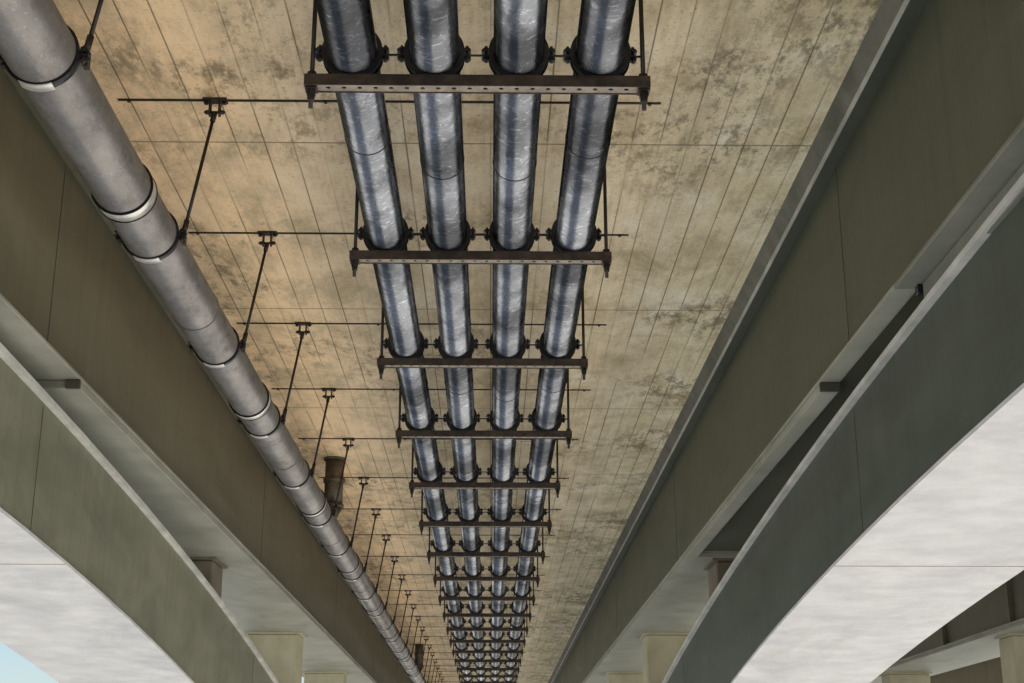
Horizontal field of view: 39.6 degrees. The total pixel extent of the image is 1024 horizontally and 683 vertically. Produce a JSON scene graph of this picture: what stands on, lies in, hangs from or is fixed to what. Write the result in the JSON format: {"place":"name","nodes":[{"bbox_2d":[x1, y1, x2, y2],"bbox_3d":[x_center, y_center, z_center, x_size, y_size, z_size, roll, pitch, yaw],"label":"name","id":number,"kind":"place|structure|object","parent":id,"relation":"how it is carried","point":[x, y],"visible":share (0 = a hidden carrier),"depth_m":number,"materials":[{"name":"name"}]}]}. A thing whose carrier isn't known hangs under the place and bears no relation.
{"place":"outdoors","nodes":[
{"label":"outdoors","id":0,"kind":"place"},
{"bbox_2d":[0,642,303,682],"label":"sky","id":1,"kind":"structure","parent":0,"point":[14,668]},
{"bbox_2d":[930,657,1002,682],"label":"steel box girder","id":2,"kind":"object","parent":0,"point":[989,671],"visible":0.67,"depth_m":50.25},
{"bbox_3d":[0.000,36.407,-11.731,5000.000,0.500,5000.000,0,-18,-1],"label":"ground","id":3,"kind":"structure","parent":0,"visible":0},
{"bbox_2d":[0,342,278,682],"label":"steel arch rib","id":4,"kind":"object","parent":3,"relation":"on","point":[103,579],"visible":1,"depth_m":12.61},
{"bbox_2d":[189,557,227,597],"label":"spandrel column","id":5,"kind":"structure","parent":4,"relation":"on","point":[210,569],"depth_m":18.26,"materials":[{"name":"brown paint"}]},
{"bbox_2d":[245,632,306,682],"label":"spandrel column","id":6,"kind":"structure","parent":4,"relation":"on","point":[281,653],"depth_m":26.36,"materials":[{"name":"beige paint"}]},
{"bbox_2d":[0,67,412,682],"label":"steel box girder","id":7,"kind":"object","parent":6,"relation":"on","point":[94,341],"visible":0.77,"depth_m":13.48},
{"bbox_2d":[53,0,903,682],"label":"bridge deck","id":8,"kind":"structure","parent":7,"relation":"on","point":[715,158],"depth_m":12.24,"materials":[{"name":"concrete"}]},
{"bbox_2d":[0,0,103,91],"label":"pipe hanger","id":9,"kind":"object","parent":8,"relation":"hanging from","point":[83,55],"visible":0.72,"depth_m":7.43,"materials":[{"name":"black metal"}]},
{"bbox_2d":[114,97,227,263],"bbox_3d":[-2.389,-1.132,9.982,0.712,1.240,0.115,0,-18,-1],"label":"pipe hanger","id":10,"kind":"object","parent":8,"relation":"hanging from","point":[181,234],"visible":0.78,"depth_m":9.89,"materials":[{"name":"black metal"}]},
{"bbox_2d":[187,231,277,367],"bbox_3d":[-2.425,-0.365,12.361,0.712,1.240,0.115,0,-18,-1],"label":"pipe hanger","id":11,"kind":"object","parent":8,"relation":"hanging from","point":[241,346],"visible":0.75,"depth_m":12.29,"materials":[{"name":"black metal"}]},
{"bbox_2d":[237,322,311,438],"bbox_3d":[-2.461,0.401,14.741,0.712,1.240,0.115,0,-18,-1],"label":"pipe hanger","id":12,"kind":"object","parent":8,"relation":"hanging from","point":[282,418],"visible":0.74,"depth_m":14.67,"materials":[{"name":"black metal"}]},
{"bbox_2d":[273,388,335,488],"bbox_3d":[-2.497,1.168,17.120,0.712,1.240,0.115,0,-18,-1],"label":"pipe hanger","id":13,"kind":"object","parent":8,"relation":"hanging from","point":[312,469],"visible":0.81,"depth_m":17.05,"materials":[{"name":"black metal"}]},
{"bbox_2d":[299,438,354,527],"bbox_3d":[-2.533,1.935,19.499,0.712,1.240,0.115,0,-18,-1],"label":"pipe hanger","id":14,"kind":"object","parent":8,"relation":"hanging from","point":[335,505],"visible":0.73,"depth_m":19.44,"materials":[{"name":"black metal"}]},
{"bbox_2d":[323,456,344,517],"bbox_3d":[-2.595,2.166,20.698,0.330,0.946,0.330,0,-18,-1],"label":"deck drain downpipe","id":15,"kind":"object","parent":8,"relation":"attached to","point":[333,470],"visible":0.71,"depth_m":20.63,"materials":[{"name":"brown metal"}]},
{"bbox_2d":[320,477,368,557],"bbox_3d":[-2.569,2.701,21.879,0.712,1.240,0.115,0,-18,-1],"label":"pipe hanger","id":16,"kind":"object","parent":8,"relation":"hanging from","point":[350,544],"visible":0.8,"depth_m":21.83,"materials":[{"name":"black metal"}]},
{"bbox_2d":[338,508,380,580],"bbox_3d":[-2.605,3.468,24.258,0.712,1.240,0.115,0,-18,-1],"label":"pipe hanger","id":17,"kind":"object","parent":8,"relation":"hanging from","point":[375,517],"visible":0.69,"depth_m":24.23,"materials":[{"name":"black metal"}]},
{"bbox_2d":[351,534,390,600],"bbox_3d":[-2.641,4.234,26.637,0.712,1.240,0.115,0,-18,-1],"label":"pipe hanger","id":18,"kind":"object","parent":8,"relation":"hanging from","point":[377,584],"visible":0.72,"depth_m":26.59,"materials":[{"name":"black metal"}]},
{"bbox_2d":[363,556,398,616],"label":"pipe hanger","id":19,"kind":"object","parent":8,"relation":"hanging from","point":[396,561],"visible":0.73,"depth_m":28.98,"materials":[{"name":"black metal"}]},
{"bbox_2d":[372,574,405,630],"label":"pipe hanger","id":20,"kind":"object","parent":8,"relation":"hanging from","point":[401,580],"visible":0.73,"depth_m":31.37,"materials":[{"name":"black metal"}]},
{"bbox_2d":[118,99,660,105],"bbox_3d":[-0.872,-1.711,10.173,3.880,0.022,0.028,0,-18,-1],"label":"ceiling rail","id":21,"kind":"object","parent":8,"relation":"attached to","point":[388,101],"visible":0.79,"depth_m":10.16,"materials":[{"name":"metal"}]},
{"bbox_2d":[381,590,411,642],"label":"pipe hanger","id":22,"kind":"object","parent":8,"relation":"hanging from","point":[407,595],"visible":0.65,"depth_m":33.76,"materials":[{"name":"black metal"}]},
{"bbox_2d":[388,604,416,653],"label":"pipe hanger","id":23,"kind":"object","parent":8,"relation":"hanging from","point":[408,632],"visible":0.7,"depth_m":36.09,"materials":[{"name":"black metal"}]},
{"bbox_2d":[394,616,420,662],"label":"pipe hanger","id":24,"kind":"object","parent":8,"relation":"hanging from","point":[411,653],"visible":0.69,"depth_m":38.50,"materials":[{"name":"black metal"}]},
{"bbox_2d":[188,232,628,236],"bbox_3d":[-0.909,-0.945,12.553,3.880,0.022,0.028,0,-18,-1],"label":"ceiling rail","id":25,"kind":"object","parent":8,"relation":"attached to","point":[198,233],"visible":0.53,"depth_m":12.53,"materials":[{"name":"metal"}]},
{"bbox_2d":[400,627,424,670],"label":"pipe hanger","id":26,"kind":"object","parent":8,"relation":"hanging from","point":[418,649],"visible":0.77,"depth_m":40.87,"materials":[{"name":"black metal"}]},
{"bbox_2d":[405,636,428,677],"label":"pipe hanger","id":27,"kind":"object","parent":8,"relation":"hanging from","point":[422,657],"visible":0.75,"depth_m":43.25,"materials":[{"name":"black metal"}]},
{"bbox_2d":[414,644,424,670],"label":"deck drain downpipe","id":28,"kind":"object","parent":8,"relation":"attached to","point":[420,654],"visible":0.67,"depth_m":45.48,"materials":[{"name":"brown metal"}]},
{"bbox_2d":[411,645,431,682],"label":"pipe hanger","id":29,"kind":"object","parent":8,"relation":"hanging from","point":[429,648],"visible":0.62,"depth_m":45.67,"materials":[{"name":"black metal"}]},
{"bbox_2d":[237,323,606,326],"bbox_3d":[-0.945,-0.178,14.932,3.880,0.022,0.028,0,-18,-1],"label":"ceiling rail","id":30,"kind":"object","parent":8,"relation":"attached to","point":[378,324],"visible":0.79,"depth_m":14.93,"materials":[{"name":"metal"}]},
{"bbox_2d":[427,652,434,682],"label":"pipe hanger","id":31,"kind":"object","parent":8,"relation":"hanging from","point":[431,662],"visible":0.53,"depth_m":48.13,"materials":[{"name":"black metal"}]},
{"bbox_2d":[272,388,590,391],"bbox_3d":[-0.981,0.589,17.311,3.880,0.022,0.028,0,-18,-1],"label":"ceiling rail","id":32,"kind":"object","parent":8,"relation":"attached to","point":[583,390],"visible":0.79,"depth_m":17.29,"materials":[{"name":"metal"}]},
{"bbox_2d":[298,438,578,440],"bbox_3d":[-1.017,1.355,19.691,3.880,0.022,0.028,0,-18,-1],"label":"ceiling rail","id":33,"kind":"object","parent":8,"relation":"attached to","point":[410,438],"visible":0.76,"depth_m":19.68,"materials":[{"name":"metal"}]},
{"bbox_2d":[319,477,568,478],"bbox_3d":[-1.053,2.122,22.070,3.880,0.022,0.028,0,-18,-1],"label":"ceiling rail","id":34,"kind":"object","parent":8,"relation":"attached to","point":[442,477],"visible":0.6,"depth_m":22.06,"materials":[{"name":"metal"}]},
{"bbox_2d":[349,534,554,535],"bbox_3d":[-1.125,3.655,26.828,3.880,0.022,0.028,0,-18,-1],"label":"ceiling rail","id":35,"kind":"object","parent":8,"relation":"attached to","point":[428,535],"visible":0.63,"depth_m":26.81,"materials":[{"name":"metal"}]},
{"bbox_2d":[361,556,549,557],"bbox_3d":[-1.161,4.422,29.208,3.880,0.022,0.028,0,-18,-1],"label":"ceiling rail","id":36,"kind":"object","parent":8,"relation":"attached to","point":[412,556],"visible":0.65,"depth_m":29.19,"materials":[{"name":"metal"}]},
{"bbox_2d":[371,574,541,575],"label":"ceiling rail","id":37,"kind":"object","parent":8,"relation":"attached to","point":[397,574],"visible":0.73,"depth_m":31.56,"materials":[{"name":"metal"}]},
{"bbox_2d":[379,590,538,591],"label":"ceiling rail","id":38,"kind":"object","parent":8,"relation":"attached to","point":[421,590],"visible":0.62,"depth_m":33.95,"materials":[{"name":"metal"}]},
{"bbox_2d":[389,604,537,604],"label":"ceiling rail","id":39,"kind":"object","parent":8,"relation":"attached to","point":[462,604],"visible":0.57,"depth_m":36.33,"materials":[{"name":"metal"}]},
{"bbox_2d":[395,616,534,616],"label":"ceiling rail","id":40,"kind":"object","parent":8,"relation":"attached to","point":[437,616],"visible":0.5,"depth_m":38.71,"materials":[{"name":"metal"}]},
{"bbox_2d":[403,636,529,636],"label":"ceiling rail","id":41,"kind":"object","parent":8,"relation":"attached to","point":[452,636],"visible":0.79,"depth_m":43.47,"materials":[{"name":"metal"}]},
{"bbox_2d":[422,671,521,671],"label":"ceiling rail","id":42,"kind":"object","parent":8,"relation":"attached to","point":[454,671],"visible":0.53,"depth_m":55.36,"materials":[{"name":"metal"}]},
{"bbox_2d":[385,509,560,510],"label":"ceiling rail","id":43,"kind":"object","parent":8,"relation":"attached to","point":[452,509],"visible":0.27,"depth_m":24.44,"materials":[{"name":"metal"}]},
{"bbox_2d":[423,659,524,659],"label":"ceiling rail","id":44,"kind":"object","parent":8,"relation":"attached to","point":[470,659],"visible":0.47,"depth_m":50.61,"materials":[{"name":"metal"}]},
{"bbox_2d":[304,0,650,110],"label":"pipe support frame","id":45,"kind":"object","parent":8,"relation":"attached to","point":[452,80],"visible":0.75,"depth_m":7.42,"materials":[{"name":"brown paint"}]},
{"bbox_2d":[315,0,472,681],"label":"utility pipe","id":46,"kind":"object","parent":45,"relation":"attached to","point":[348,33],"visible":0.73,"depth_m":9.27,"materials":[{"name":"metal"}]},
{"bbox_2d":[403,0,485,681],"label":"utility pipe","id":47,"kind":"object","parent":45,"relation":"attached to","point":[432,28],"visible":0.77,"depth_m":9.27,"materials":[{"name":"metal"}]},
{"bbox_2d":[491,0,547,681],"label":"utility pipe","id":48,"kind":"object","parent":45,"relation":"attached to","point":[519,34],"visible":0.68,"depth_m":9.27,"materials":[{"name":"metal"}]},
{"bbox_2d":[504,0,635,681],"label":"utility pipe","id":49,"kind":"object","parent":45,"relation":"attached to","point":[604,30],"visible":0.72,"depth_m":9.27,"materials":[{"name":"metal"}]},
{"bbox_2d":[349,168,611,277],"bbox_3d":[-0.215,-1.081,9.980,1.835,1.340,0.090,0,-18,-1],"label":"pipe support frame","id":50,"kind":"object","parent":8,"relation":"attached to","point":[524,255],"visible":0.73,"depth_m":9.80,"materials":[{"name":"brown paint"}]},
{"bbox_2d":[377,289,587,379],"bbox_3d":[-0.251,-0.315,12.360,1.835,1.340,0.090,0,-18,-1],"label":"pipe support frame","id":51,"kind":"object","parent":8,"relation":"attached to","point":[497,361],"visible":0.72,"depth_m":12.18,"materials":[{"name":"brown paint"}]},
{"bbox_2d":[395,371,571,448],"bbox_3d":[-0.287,0.452,14.739,1.835,1.340,0.090,0,-18,-1],"label":"pipe support frame","id":52,"kind":"object","parent":8,"relation":"attached to","point":[471,433],"visible":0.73,"depth_m":14.56,"materials":[{"name":"brown paint"}]},
{"bbox_2d":[409,439,560,497],"bbox_3d":[-0.323,1.219,17.118,1.835,1.340,0.090,0,-18,-1],"label":"pipe support frame","id":53,"kind":"object","parent":8,"relation":"attached to","point":[459,484],"visible":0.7,"depth_m":16.93,"materials":[{"name":"brown paint"}]},
{"bbox_2d":[419,480,551,534],"bbox_3d":[-0.359,1.985,19.497,1.835,1.340,0.090,0,-18,-1],"label":"pipe support frame","id":54,"kind":"object","parent":8,"relation":"attached to","point":[476,523],"visible":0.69,"depth_m":19.32,"materials":[{"name":"brown paint"}]},
{"bbox_2d":[427,519,544,563],"bbox_3d":[-0.396,2.752,21.877,1.835,1.340,0.090,0,-18,-1],"label":"pipe support frame","id":55,"kind":"object","parent":8,"relation":"attached to","point":[476,553],"visible":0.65,"depth_m":21.69,"materials":[{"name":"brown paint"}]},
{"bbox_2d":[433,549,539,586],"bbox_3d":[-0.432,3.519,24.256,1.835,1.340,0.090,0,-18,-1],"label":"pipe support frame","id":56,"kind":"object","parent":8,"relation":"attached to","point":[452,577],"visible":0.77,"depth_m":24.07,"materials":[{"name":"brown paint"}]},
{"bbox_2d":[438,563,534,606],"bbox_3d":[-0.468,4.285,26.635,1.835,1.340,0.090,0,-18,-1],"label":"pipe support frame","id":57,"kind":"object","parent":8,"relation":"attached to","point":[479,598],"visible":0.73,"depth_m":26.46,"materials":[{"name":"brown paint"}]},
{"bbox_2d":[446,602,527,635],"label":"pipe support frame","id":58,"kind":"object","parent":8,"relation":"attached to","point":[500,628],"visible":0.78,"depth_m":31.20,"materials":[{"name":"brown paint"}]},
{"bbox_2d":[443,585,531,622],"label":"pipe support frame","id":59,"kind":"object","parent":8,"relation":"attached to","point":[492,614],"visible":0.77,"depth_m":28.82,"materials":[{"name":"brown paint"}]},
{"bbox_2d":[449,617,525,647],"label":"pipe support frame","id":60,"kind":"object","parent":8,"relation":"attached to","point":[451,641],"visible":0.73,"depth_m":33.58,"materials":[{"name":"brown paint"}]},
{"bbox_2d":[452,631,522,657],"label":"pipe support frame","id":61,"kind":"object","parent":8,"relation":"attached to","point":[486,651],"visible":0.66,"depth_m":35.96,"materials":[{"name":"brown paint"}]},
{"bbox_2d":[454,638,520,665],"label":"pipe support frame","id":62,"kind":"object","parent":8,"relation":"attached to","point":[482,660],"visible":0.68,"depth_m":38.34,"materials":[{"name":"brown paint"}]},
{"bbox_2d":[458,658,517,680],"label":"pipe support frame","id":63,"kind":"object","parent":8,"relation":"attached to","point":[487,676],"visible":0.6,"depth_m":43.11,"materials":[{"name":"brown paint"}]},
{"bbox_2d":[457,649,519,673],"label":"pipe support frame","id":64,"kind":"object","parent":8,"relation":"attached to","point":[492,668],"visible":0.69,"depth_m":40.72,"materials":[{"name":"brown paint"}]},
{"bbox_2d":[460,666,516,682],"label":"pipe support frame","id":65,"kind":"object","parent":8,"relation":"attached to","point":[488,682],"visible":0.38,"depth_m":45.48,"materials":[{"name":"brown paint"}]},
{"bbox_2d":[302,672,348,682],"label":"spandrel column","id":66,"kind":"structure","parent":4,"relation":"on","point":[325,677],"depth_m":34.59,"materials":[{"name":"beige paint"}]},
{"bbox_2d":[662,164,1023,682],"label":"steel arch rib","id":67,"kind":"object","parent":3,"relation":"on","point":[887,532],"visible":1,"depth_m":10.37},
{"bbox_2d":[605,672,643,682],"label":"spandrel column","id":68,"kind":"structure","parent":67,"relation":"on","point":[625,677],"depth_m":34.70,"materials":[{"name":"beige paint"}]},
{"bbox_2d":[640,633,688,682],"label":"spandrel column","id":69,"kind":"structure","parent":67,"relation":"on","point":[660,651],"depth_m":26.46,"materials":[{"name":"beige paint"}]},
{"bbox_2d":[551,0,1023,682],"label":"steel box girder","id":70,"kind":"object","parent":69,"relation":"on","point":[921,164],"visible":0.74,"depth_m":10.95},
{"bbox_2d":[703,558,734,598],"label":"spandrel column","id":71,"kind":"structure","parent":67,"relation":"on","point":[717,568],"depth_m":18.37,"materials":[{"name":"brown paint"}]},
{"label":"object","id":72,"kind":"object","parent":3,"relation":"on","visible":0},
{"bbox_2d":[879,672,932,682],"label":"spandrel column","id":73,"kind":"structure","parent":72,"relation":"on","point":[905,677],"depth_m":34.79,"materials":[{"name":"beige paint"}]},
{"bbox_2d":[995,633,1023,682],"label":"spandrel column","id":74,"kind":"structure","parent":72,"relation":"on","point":[1011,646],"depth_m":26.62,"materials":[{"name":"beige paint"}]},
{"bbox_2d":[870,570,1023,682],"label":"steel box girder","id":75,"kind":"object","parent":74,"relation":"on","point":[967,636],"visible":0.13,"depth_m":28.72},
{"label":"pipe hanger","id":76,"kind":"object","parent":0,"visible":0},
{"bbox_2d":[0,0,425,682],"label":"drainage pipe","id":77,"kind":"object","parent":76,"relation":"hanging from","point":[74,110],"visible":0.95,"depth_m":9.48,"materials":[{"name":"grey metal"}]}
]}

